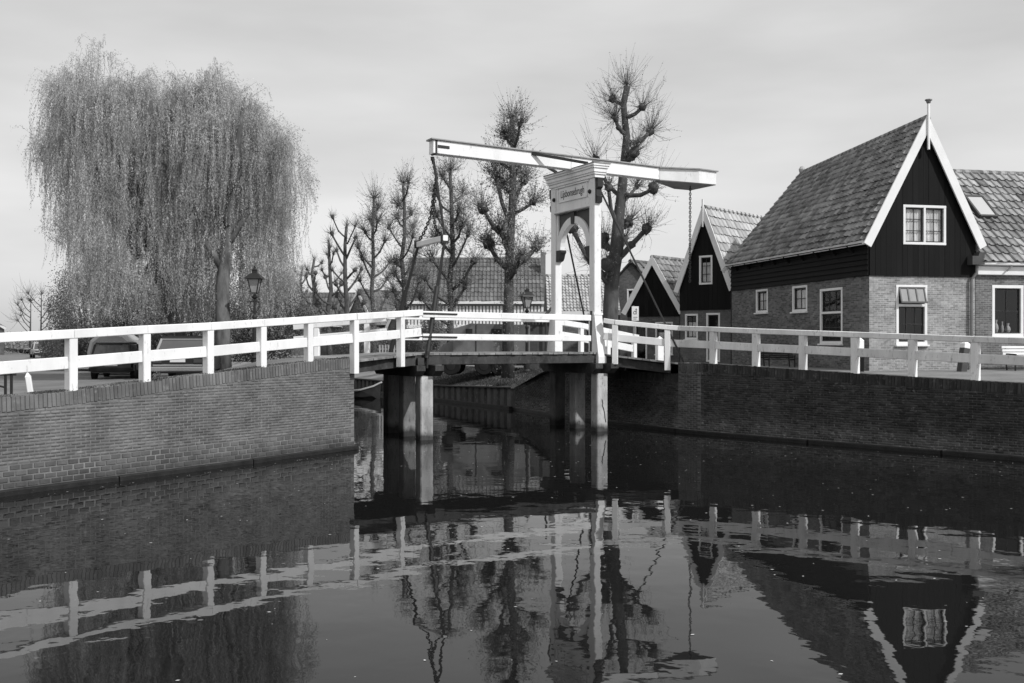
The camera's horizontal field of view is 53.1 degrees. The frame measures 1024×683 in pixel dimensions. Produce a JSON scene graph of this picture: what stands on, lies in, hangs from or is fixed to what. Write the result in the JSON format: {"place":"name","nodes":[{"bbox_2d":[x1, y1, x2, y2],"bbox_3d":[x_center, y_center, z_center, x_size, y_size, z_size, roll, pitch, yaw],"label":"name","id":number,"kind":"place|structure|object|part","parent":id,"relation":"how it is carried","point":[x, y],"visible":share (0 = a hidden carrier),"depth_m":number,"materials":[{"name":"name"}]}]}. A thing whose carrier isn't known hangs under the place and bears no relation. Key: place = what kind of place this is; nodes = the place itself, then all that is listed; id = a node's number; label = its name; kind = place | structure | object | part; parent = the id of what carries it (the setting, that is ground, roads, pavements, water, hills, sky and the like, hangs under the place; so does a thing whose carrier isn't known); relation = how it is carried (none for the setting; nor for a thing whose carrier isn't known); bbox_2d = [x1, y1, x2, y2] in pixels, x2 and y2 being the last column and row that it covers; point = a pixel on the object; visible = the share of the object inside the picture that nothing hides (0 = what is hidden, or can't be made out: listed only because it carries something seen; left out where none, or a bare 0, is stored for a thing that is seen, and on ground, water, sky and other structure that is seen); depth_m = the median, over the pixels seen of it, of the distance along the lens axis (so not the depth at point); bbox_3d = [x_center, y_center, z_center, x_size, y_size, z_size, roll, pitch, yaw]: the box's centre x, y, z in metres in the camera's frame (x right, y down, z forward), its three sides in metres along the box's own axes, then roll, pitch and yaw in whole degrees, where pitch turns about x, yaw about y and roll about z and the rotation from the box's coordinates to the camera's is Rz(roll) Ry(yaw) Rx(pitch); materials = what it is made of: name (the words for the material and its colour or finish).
{"place":"outdoors","nodes":[
{"label":"outdoors","id":0,"kind":"place"},
{"bbox_2d":[0,351,43,361],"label":"road","id":1,"kind":"structure","parent":0,"point":[7,356],"depth_m":98.95,"materials":[{"name":"grey asphalt"}]},
{"bbox_2d":[8,286,41,354],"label":"pollard tree","id":2,"kind":"object","parent":1,"relation":"on","point":[21,315],"visible":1,"depth_m":119.93,"materials":[{"name":"grey plant"}]},
{"bbox_2d":[29,342,49,357],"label":"parked car","id":3,"kind":"object","parent":1,"relation":"on","point":[33,352],"visible":0.51,"depth_m":95.53,"materials":[{"name":"white paint"}]},
{"bbox_2d":[0,352,333,395],"bbox_3d":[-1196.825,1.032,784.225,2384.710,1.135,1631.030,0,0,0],"label":"ground","id":4,"kind":"structure","parent":0,"point":[48,380],"depth_m":38.97,"materials":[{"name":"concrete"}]},
{"bbox_2d":[0,324,5,354],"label":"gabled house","id":5,"kind":"structure","parent":4,"relation":"on","point":[2,327],"depth_m":118.00,"materials":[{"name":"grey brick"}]},
{"bbox_2d":[0,373,16,394],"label":"barrier","id":6,"kind":"object","parent":4,"relation":"on","point":[5,383],"visible":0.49,"depth_m":22.38,"materials":[{"name":"black metal"}]},
{"bbox_2d":[25,372,33,391],"bbox_3d":[-10.887,0.953,23.088,0.120,0.560,0.120,-8,2,-17],"label":"bollard","id":7,"kind":"object","parent":4,"relation":"on","point":[28,381],"visible":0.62,"depth_m":23.04,"materials":[{"name":"white paint"}]},
{"bbox_2d":[13,273,59,330],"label":"pollard tree","id":8,"kind":"object","parent":4,"relation":"on","point":[41,293],"visible":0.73,"depth_m":119.86,"materials":[{"name":"grey plant"}]},
{"bbox_2d":[35,324,63,357],"bbox_3d":[-26.790,0.191,60.060,2.260,2.579,2.233,0,0,0],"label":"shrub","id":9,"kind":"object","parent":4,"relation":"on","point":[52,352],"visible":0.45,"depth_m":59.45,"materials":[{"name":"grey plant"}]},
{"bbox_2d":[29,259,138,353],"bbox_3d":[-22.209,-1.941,53.926,5.936,5.250,5.120,0,0,0],"label":"shrub","id":10,"kind":"object","parent":4,"relation":"on","point":[71,319],"visible":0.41,"depth_m":53.17,"materials":[{"name":"grey plant"}]},
{"bbox_2d":[89,342,138,378],"bbox_3d":[-16.698,0.780,43.590,1.980,1.560,4.500,0,0,-12],"label":"parked car","id":11,"kind":"object","parent":4,"relation":"on","point":[106,348],"visible":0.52,"depth_m":41.70,"materials":[{"name":"paint"}]},
{"bbox_3d":[-16.296,0.410,41.700,1.486,0.530,0.204,0,0,-12],"label":"rear window","id":12,"kind":"part","parent":11,"relation":"part of","materials":[{"name":"grey glass"}]},
{"bbox_3d":[-15.877,0.410,43.208,0.111,0.530,2.850,0,0,-12],"label":"side window","id":13,"kind":"part","parent":11,"relation":"part of","materials":[{"name":"black glass"}]},
{"bbox_2d":[10,32,235,374],"bbox_3d":[-15.051,-5.227,40.422,8.516,13.246,6.580,0,0,0],"label":"willow tree","id":14,"kind":"object","parent":4,"relation":"on","point":[106,121],"visible":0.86,"depth_m":39.27,"materials":[{"name":"grey plant"}]},
{"bbox_2d":[133,363,138,378],"bbox_3d":[-14.087,1.064,40.693,1.540,0.838,2.801,0,0,-10],"label":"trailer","id":15,"kind":"object","parent":4,"relation":"on","point":[136,372],"visible":0.25,"depth_m":39.82,"materials":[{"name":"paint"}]},
{"bbox_2d":[78,269,209,349],"bbox_3d":[-19.371,-1.833,55.062,8.595,5.950,4.601,0,0,0],"label":"shrub","id":16,"kind":"object","parent":4,"relation":"on","point":[132,313],"visible":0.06,"depth_m":54.10,"materials":[{"name":"grey plant"}]},
{"bbox_2d":[151,335,221,376],"bbox_3d":[-11.599,0.570,36.790,2.180,1.560,4.700,0,0,-8],"label":"parked car","id":17,"kind":"object","parent":4,"relation":"on","point":[174,367],"visible":0.51,"depth_m":34.69,"materials":[{"name":"paint"}]},
{"bbox_3d":[-11.421,0.200,35.528,1.661,0.530,0.408,0,0,-8],"label":"rear window","id":18,"kind":"part","parent":17,"relation":"part of","materials":[{"name":"grey glass"}]},
{"bbox_2d":[125,270,247,363],"bbox_3d":[-16.366,-1.138,52.013,6.699,5.180,4.541,0,0,0],"label":"shrub","id":19,"kind":"object","parent":4,"relation":"on","point":[150,315],"visible":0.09,"depth_m":51.38,"materials":[{"name":"grey plant"}]},
{"bbox_2d":[112,57,320,370],"bbox_3d":[-11.491,-4.858,40.658,8.406,12.383,6.377,0,0,0],"label":"willow tree","id":20,"kind":"object","parent":4,"relation":"on","point":[254,170],"visible":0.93,"depth_m":39.39,"materials":[{"name":"grey plant"}]},
{"bbox_2d":[244,265,265,362],"bbox_3d":[-9.550,-0.710,38.000,0.651,4.220,0.651,0,0,0],"label":"street lamp","id":21,"kind":"object","parent":4,"relation":"on","point":[254,278],"visible":0.81,"depth_m":37.91,"materials":[{"name":"black metal"}]},
{"bbox_2d":[199,271,328,361],"bbox_3d":[-12.324,-1.451,49.915,7.020,4.947,4.453,0,0,0],"label":"shrub","id":22,"kind":"object","parent":4,"relation":"on","point":[285,332],"visible":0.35,"depth_m":49.38,"materials":[{"name":"grey plant"}]},
{"bbox_2d":[415,366,543,386],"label":"earth bank","id":23,"kind":"structure","parent":0,"point":[467,379],"depth_m":50.80,"materials":[{"name":"grey plant"}]},
{"bbox_2d":[453,87,555,381],"bbox_3d":[-0.439,-4.665,45.510,5.269,13.488,4.391,0,0,0],"label":"pollard tree","id":24,"kind":"object","parent":23,"relation":"on","point":[511,265],"visible":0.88,"depth_m":45.34,"materials":[{"name":"grey plant"}]},
{"bbox_2d":[0,348,1023,682],"bbox_3d":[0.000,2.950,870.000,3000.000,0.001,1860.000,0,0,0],"label":"water","id":25,"kind":"structure","parent":0,"point":[272,580],"depth_m":13.49,"materials":[{"name":"black liquid"}]},
{"bbox_2d":[0,358,356,496],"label":"quay wall","id":26,"kind":"structure","parent":25,"relation":"in","point":[133,430],"depth_m":22.93,"materials":[{"name":"brick"}]},
{"bbox_2d":[151,371,164,380],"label":"weed","id":27,"kind":"object","parent":26,"relation":"on","point":[156,376],"visible":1,"depth_m":22.57,"materials":[{"name":"grey plant"}]},
{"bbox_2d":[0,356,348,396],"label":"coping","id":28,"kind":"object","parent":26,"relation":"on","point":[87,387],"visible":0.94,"depth_m":22.87,"materials":[{"name":"grey brick"}]},
{"bbox_2d":[0,310,422,390],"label":"railing","id":29,"kind":"object","parent":26,"relation":"on","point":[70,362],"visible":0.97,"depth_m":23.76,"materials":[{"name":"white paint"}]},
{"bbox_2d":[354,381,381,398],"bbox_3d":[-8.466,2.567,53.384,3.596,1.005,1.491,0,0,14],"label":"rowing boat","id":30,"kind":"object","parent":25,"relation":"on","point":[372,392],"visible":0.45,"depth_m":52.80,"materials":[{"name":"wood"}]},
{"bbox_2d":[375,365,443,439],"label":"bridge pier","id":31,"kind":"structure","parent":25,"relation":"in","point":[399,400],"depth_m":31.82,"materials":[{"name":"concrete"}]},
{"bbox_2d":[296,352,416,371],"bbox_3d":[-4.629,0.613,31.470,2.490,0.524,6.440,0,0,-27],"label":"approach span","id":32,"kind":"object","parent":31,"relation":"on","point":[376,361],"visible":0.63,"depth_m":29.69,"materials":[{"name":"grey wood"}]},
{"bbox_2d":[293,318,386,355],"bbox_3d":[-5.633,-0.140,33.562,3.138,1.419,0.200,0,0,7],"label":"railing","id":33,"kind":"object","parent":32,"relation":"on","point":[318,326],"visible":0.41,"depth_m":33.48,"materials":[{"name":"white paint"}]},
{"bbox_2d":[354,378,514,409],"bbox_3d":[-6.088,2.853,55.038,0.380,1.795,25.001,0,0,-29],"label":"sheet piling","id":34,"kind":"object","parent":25,"relation":"in","point":[499,397],"visible":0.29,"depth_m":47.49,"materials":[{"name":"grey metal"}]},
{"bbox_2d":[65,439,1011,680],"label":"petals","id":35,"kind":"object","parent":25,"relation":"on","point":[575,544],"visible":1,"depth_m":15.67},
{"bbox_2d":[540,363,617,431],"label":"bridge pier","id":36,"kind":"structure","parent":25,"relation":"in","point":[598,372],"depth_m":34.76,"materials":[{"name":"concrete"}]},
{"bbox_2d":[603,354,677,372],"bbox_3d":[3.117,0.718,35.404,2.144,0.653,5.908,0,0,-28],"label":"approach span","id":37,"kind":"object","parent":36,"relation":"on","point":[625,363],"visible":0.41,"depth_m":33.60,"materials":[{"name":"black wood"}]},
{"bbox_2d":[562,320,638,357],"bbox_3d":[3.193,0.005,37.590,3.874,1.589,0.218,0,0,-36],"label":"railing","id":38,"kind":"object","parent":37,"relation":"on","point":[631,348],"visible":0.54,"depth_m":37.71,"materials":[{"name":"white paint"}]},
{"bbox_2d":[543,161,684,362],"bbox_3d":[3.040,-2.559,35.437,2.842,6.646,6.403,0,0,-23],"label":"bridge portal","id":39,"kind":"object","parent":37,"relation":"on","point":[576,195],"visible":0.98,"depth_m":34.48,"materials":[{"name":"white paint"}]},
{"bbox_2d":[387,311,596,367],"bbox_3d":[-0.810,-0.100,33.325,6.770,1.802,3.140,0,0,-28],"label":"bridge leaf","id":40,"kind":"object","parent":39,"relation":"attached to","point":[460,358],"visible":0.88,"depth_m":32.30,"materials":[{"name":"white paint"}]},
{"bbox_2d":[426,138,718,282],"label":"balance beam","id":41,"kind":"structure","parent":39,"relation":"on","point":[682,178],"depth_m":34.56,"materials":[{"name":"white paint"}]},
{"bbox_2d":[388,157,448,357],"bbox_3d":[-2.835,-2.666,32.271,1.145,6.368,3.203,0,0,-28],"label":"lifting yoke","id":42,"kind":"object","parent":41,"relation":"hanging from","point":[443,238],"visible":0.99,"depth_m":32.06,"materials":[{"name":"black paint"}]},
{"bbox_2d":[603,318,678,369],"bbox_3d":[4.215,0.083,33.409,2.476,1.694,0.252,0,0,10],"label":"railing","id":43,"kind":"object","parent":37,"relation":"on","point":[615,338],"visible":1,"depth_m":33.34,"materials":[{"name":"white paint"}]},
{"bbox_2d":[585,370,677,431],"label":"quay wall","id":44,"kind":"structure","parent":25,"relation":"in","point":[645,400],"depth_m":35.12,"materials":[{"name":"brick"}]},
{"bbox_2d":[675,363,700,434],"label":"quay wall","id":45,"kind":"structure","parent":25,"relation":"in","point":[689,398],"depth_m":32.91,"materials":[{"name":"brick"}]},
{"bbox_2d":[698,363,1023,460],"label":"quay wall","id":46,"kind":"structure","parent":25,"relation":"in","point":[956,417],"depth_m":28.38,"materials":[{"name":"brick"}]},
{"bbox_2d":[678,326,1023,380],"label":"railing","id":47,"kind":"object","parent":46,"relation":"on","point":[975,358],"visible":1,"depth_m":28.62,"materials":[{"name":"white paint"}]},
{"bbox_2d":[0,0,1023,341],"label":"sky","id":48,"kind":"structure","parent":0,"point":[763,91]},
{"bbox_2d":[5,342,1023,385],"bbox_3d":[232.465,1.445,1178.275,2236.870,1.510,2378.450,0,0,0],"label":"ground","id":49,"kind":"structure","parent":0,"point":[1011,375],"depth_m":34.49,"materials":[{"name":"grey"}]},
{"bbox_2d":[4,320,155,354],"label":"trees","id":50,"kind":"object","parent":49,"relation":"on","point":[13,345],"visible":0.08,"depth_m":133.99,"materials":[{"name":"grey plant"}]},
{"bbox_2d":[287,263,310,317],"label":"pollard tree","id":51,"kind":"object","parent":49,"relation":"on","point":[301,277],"visible":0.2,"depth_m":115.93,"materials":[{"name":"grey plant"}]},
{"bbox_2d":[299,252,327,315],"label":"pollard tree","id":52,"kind":"object","parent":49,"relation":"on","point":[313,275],"visible":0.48,"depth_m":103.84,"materials":[{"name":"grey plant"}]},
{"bbox_2d":[290,292,354,354],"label":"house","id":53,"kind":"structure","parent":49,"relation":"on","point":[333,330],"depth_m":105.23,"materials":[{"name":"grey brick"}]},
{"bbox_2d":[309,232,343,354],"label":"pollard tree","id":54,"kind":"object","parent":49,"relation":"on","point":[317,303],"visible":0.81,"depth_m":93.81,"materials":[{"name":"grey plant"}]},
{"bbox_2d":[322,207,369,353],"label":"pollard tree","id":55,"kind":"object","parent":49,"relation":"on","point":[347,305],"visible":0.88,"depth_m":83.82,"materials":[{"name":"grey plant"}]},
{"bbox_2d":[328,324,389,354],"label":"shrub","id":56,"kind":"object","parent":49,"relation":"on","point":[346,348],"visible":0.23,"depth_m":69.87,"materials":[{"name":"grey plant"}]},
{"bbox_2d":[340,289,400,352],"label":"gabled house","id":57,"kind":"structure","parent":49,"relation":"on","point":[382,325],"depth_m":100.23,"materials":[{"name":"grey brick"}]},
{"bbox_2d":[341,175,400,352],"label":"pollard tree","id":58,"kind":"object","parent":49,"relation":"on","point":[376,207],"visible":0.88,"depth_m":71.93,"materials":[{"name":"grey plant"}]},
{"bbox_2d":[378,345,395,351],"bbox_3d":[-7.075,0.900,60.028,1.550,1.400,0.085,0,0,0],"label":"picket fence","id":59,"kind":"object","parent":49,"relation":"on","point":[382,348],"visible":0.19,"depth_m":59.98,"materials":[{"name":"wood"}]},
{"bbox_2d":[385,292,401,347],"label":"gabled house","id":60,"kind":"structure","parent":49,"relation":"on","point":[390,324],"depth_m":95.75,"materials":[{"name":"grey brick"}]},
{"bbox_2d":[367,158,436,345],"bbox_3d":[-6.619,-4.826,64.415,4.136,13.565,5.743,0,0,-43],"label":"pollard tree","id":61,"kind":"object","parent":49,"relation":"on","point":[400,263],"visible":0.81,"depth_m":63.98,"materials":[{"name":"grey plant"}]},
{"bbox_2d":[393,326,431,351],"bbox_3d":[-5.987,0.011,61.955,2.781,2.143,2.247,0,0,0],"label":"shrub","id":62,"kind":"object","parent":49,"relation":"on","point":[414,345],"visible":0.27,"depth_m":61.59,"materials":[{"name":"grey plant"}]},
{"bbox_2d":[417,292,446,351],"bbox_3d":[-4.632,-1.224,60.066,1.834,3.686,2.001,0,0,0],"label":"shrub","id":63,"kind":"object","parent":49,"relation":"on","point":[436,330],"visible":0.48,"depth_m":59.77,"materials":[{"name":"grey plant"}]},
{"bbox_2d":[397,155,495,349],"bbox_3d":[-3.423,-4.346,54.791,5.384,12.963,5.447,0,0,0],"label":"pollard tree","id":64,"kind":"object","parent":49,"relation":"on","point":[451,259],"visible":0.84,"depth_m":54.49,"materials":[{"name":"grey plant"}]},
{"bbox_2d":[407,252,545,351],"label":"house","id":65,"kind":"structure","parent":49,"relation":"on","point":[483,298],"depth_m":72.66,"materials":[{"name":"grey brick"},{"name":"clay roof tiles"},{"name":"white paint"}]},
{"bbox_2d":[440,323,530,374],"bbox_3d":[-1.253,0.366,49.970,4.300,2.493,2.050,0,0,6],"label":"car","id":66,"kind":"object","parent":49,"relation":"on","point":[474,346],"visible":0.44,"depth_m":49.04,"materials":[{"name":"grey paint"}]},
{"bbox_3d":[-2.057,-0.440,49.114,0.320,0.340,0.020,0,0,6],"label":"side window","id":67,"kind":"part","parent":66,"relation":"part of","materials":[{"name":"black glass"}]},
{"bbox_3d":[-0.739,-0.460,48.925,0.500,0.300,0.020,0,0,6],"label":"side window","id":68,"kind":"part","parent":66,"relation":"part of","materials":[{"name":"black glass"}]},
{"bbox_2d":[518,286,535,372],"bbox_3d":[0.700,-0.490,48.000,0.650,4.220,0.650,0,0,-20],"label":"street lamp","id":69,"kind":"object","parent":49,"relation":"on","point":[525,295],"visible":0.77,"depth_m":47.90,"materials":[{"name":"black metal"}]},
{"bbox_2d":[522,307,550,368],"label":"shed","id":70,"kind":"structure","parent":49,"relation":"on","point":[537,328],"depth_m":50.98,"materials":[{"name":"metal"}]},
{"bbox_2d":[512,372,569,418],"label":"quay wall","id":71,"kind":"structure","parent":49,"relation":"on","point":[532,395],"depth_m":42.03,"materials":[{"name":"brick"}]},
{"bbox_2d":[544,274,620,370],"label":"house","id":72,"kind":"structure","parent":49,"relation":"on","point":[571,304],"depth_m":56.55,"materials":[{"name":"grey brick"}]},
{"bbox_2d":[536,48,686,354],"bbox_3d":[3.706,-5.171,39.774,5.970,12.564,4.774,0,0,0],"label":"pollard tree","id":73,"kind":"object","parent":49,"relation":"on","point":[611,262],"visible":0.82,"depth_m":39.28,"materials":[{"name":"grey plant"}]},
{"bbox_2d":[619,259,647,355],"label":"gabled house","id":74,"kind":"structure","parent":49,"relation":"on","point":[627,285],"depth_m":60.58,"materials":[{"name":"black wood"}]},
{"bbox_2d":[627,289,632,300],"bbox_3d":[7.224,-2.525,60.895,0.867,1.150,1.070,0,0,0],"label":"window","id":75,"kind":"structure","parent":74,"relation":"in","point":[629,291],"depth_m":60.54,"materials":[{"name":"white paint"}]},
{"bbox_2d":[632,306,638,333],"bbox_3d":[4.815,-0.225,40.025,0.270,2.350,0.110,0,0,0],"label":"sign","id":76,"kind":"object","parent":49,"relation":"on","point":[635,313],"visible":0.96,"depth_m":39.98,"materials":[{"name":"metal"}]},
{"bbox_2d":[621,255,683,372],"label":"gabled house","id":77,"kind":"structure","parent":49,"relation":"on","point":[660,274],"depth_m":52.69,"materials":[{"name":"black wood"}]},
{"bbox_2d":[634,327,646,358],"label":"door","id":78,"kind":"structure","parent":77,"relation":"in","point":[641,348],"depth_m":53.76,"materials":[{"name":"black paint"}]},
{"bbox_2d":[654,322,673,354],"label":"window","id":79,"kind":"structure","parent":77,"relation":"in","point":[658,332],"depth_m":52.56,"materials":[{"name":"white paint"}]},
{"bbox_2d":[655,336,663,360],"bbox_3d":[5.330,0.300,37.000,0.240,1.000,0.240,0,0,-17],"label":"bollard","id":80,"kind":"object","parent":49,"relation":"on","point":[659,352],"visible":0.47,"depth_m":36.89,"materials":[{"name":"white paint"}]},
{"bbox_2d":[674,199,763,363],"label":"gabled house","id":81,"kind":"structure","parent":49,"relation":"on","point":[719,235],"depth_m":48.16,"materials":[{"name":"black wood"}]},
{"bbox_2d":[683,314,698,340],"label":"window","id":82,"kind":"structure","parent":81,"relation":"in","point":[690,319],"depth_m":48.69,"materials":[{"name":"white paint"}]},
{"bbox_2d":[699,255,712,284],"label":"window","id":83,"kind":"structure","parent":81,"relation":"in","point":[705,262],"depth_m":48.04,"materials":[{"name":"white paint"}]},
{"bbox_2d":[706,313,719,361],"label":"door","id":84,"kind":"structure","parent":81,"relation":"in","point":[712,319],"depth_m":47.97,"materials":[{"name":"white paint"}]},
{"bbox_2d":[760,352,795,366],"bbox_3d":[10.178,0.657,39.068,1.350,0.630,0.580,0,0,-12],"label":"bench","id":85,"kind":"object","parent":49,"relation":"on","point":[788,355],"visible":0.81,"depth_m":39.18,"materials":[{"name":"black metal"}]},
{"bbox_2d":[721,99,986,370],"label":"gabled house","id":86,"kind":"structure","parent":49,"relation":"on","point":[881,234],"depth_m":35.91,"materials":[{"name":"brick"}]},
{"bbox_2d":[754,289,767,313],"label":"window","id":87,"kind":"structure","parent":86,"relation":"in","point":[761,294],"depth_m":43.08,"materials":[{"name":"white paint"}]},
{"bbox_2d":[790,285,807,313],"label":"window","id":88,"kind":"structure","parent":86,"relation":"in","point":[799,293],"depth_m":39.98,"materials":[{"name":"white paint"}]},
{"bbox_2d":[817,287,842,344],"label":"window","id":89,"kind":"structure","parent":86,"relation":"in","point":[831,299],"depth_m":38.14,"materials":[{"name":"white paint"}]},
{"bbox_2d":[895,285,929,345],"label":"window","id":90,"kind":"structure","parent":86,"relation":"in","point":[911,300],"depth_m":35.40,"materials":[{"name":"white paint"}]},
{"bbox_2d":[903,205,945,244],"bbox_3d":[14.248,-4.025,35.464,1.660,1.370,0.175,0,0,-12],"label":"window","id":91,"kind":"structure","parent":86,"relation":"in","point":[922,224],"depth_m":35.47,"materials":[{"name":"white paint"}]},
{"bbox_2d":[860,338,863,371],"bbox_3d":[11.550,0.425,34.000,0.200,1.150,0.200,0,0,-17],"label":"bollard","id":92,"kind":"object","parent":49,"relation":"on","point":[861,358],"visible":0.33,"depth_m":33.91,"materials":[{"name":"white paint"}]},
{"bbox_2d":[957,342,969,371],"bbox_3d":[15.184,0.517,34.426,0.240,1.120,0.240,9,-3,-17],"label":"bollard","id":93,"kind":"object","parent":49,"relation":"on","point":[964,348],"visible":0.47,"depth_m":34.33,"materials":[{"name":"metal"}]},
{"bbox_2d":[953,169,1023,369],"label":"gabled house","id":94,"kind":"structure","parent":49,"relation":"on","point":[995,200],"depth_m":36.79,"materials":[{"name":"brick"}]},
{"bbox_2d":[995,320,998,331],"bbox_3d":[17.204,-0.530,36.410,0.180,0.480,0.171,0,0,0],"label":"vase","id":95,"kind":"object","parent":94,"relation":"on","point":[996,327],"visible":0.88,"depth_m":36.35,"materials":[{"name":"ceramic"}]},
{"bbox_2d":[992,285,1023,337],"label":"window","id":96,"kind":"structure","parent":94,"relation":"in","point":[1007,300],"depth_m":36.67,"materials":[{"name":"black glass"}]},
{"bbox_2d":[1001,346,1023,370],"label":"bench","id":97,"kind":"object","parent":49,"relation":"on","point":[1007,351],"visible":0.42,"depth_m":35.45,"materials":[{"name":"white paint"}]}
]}

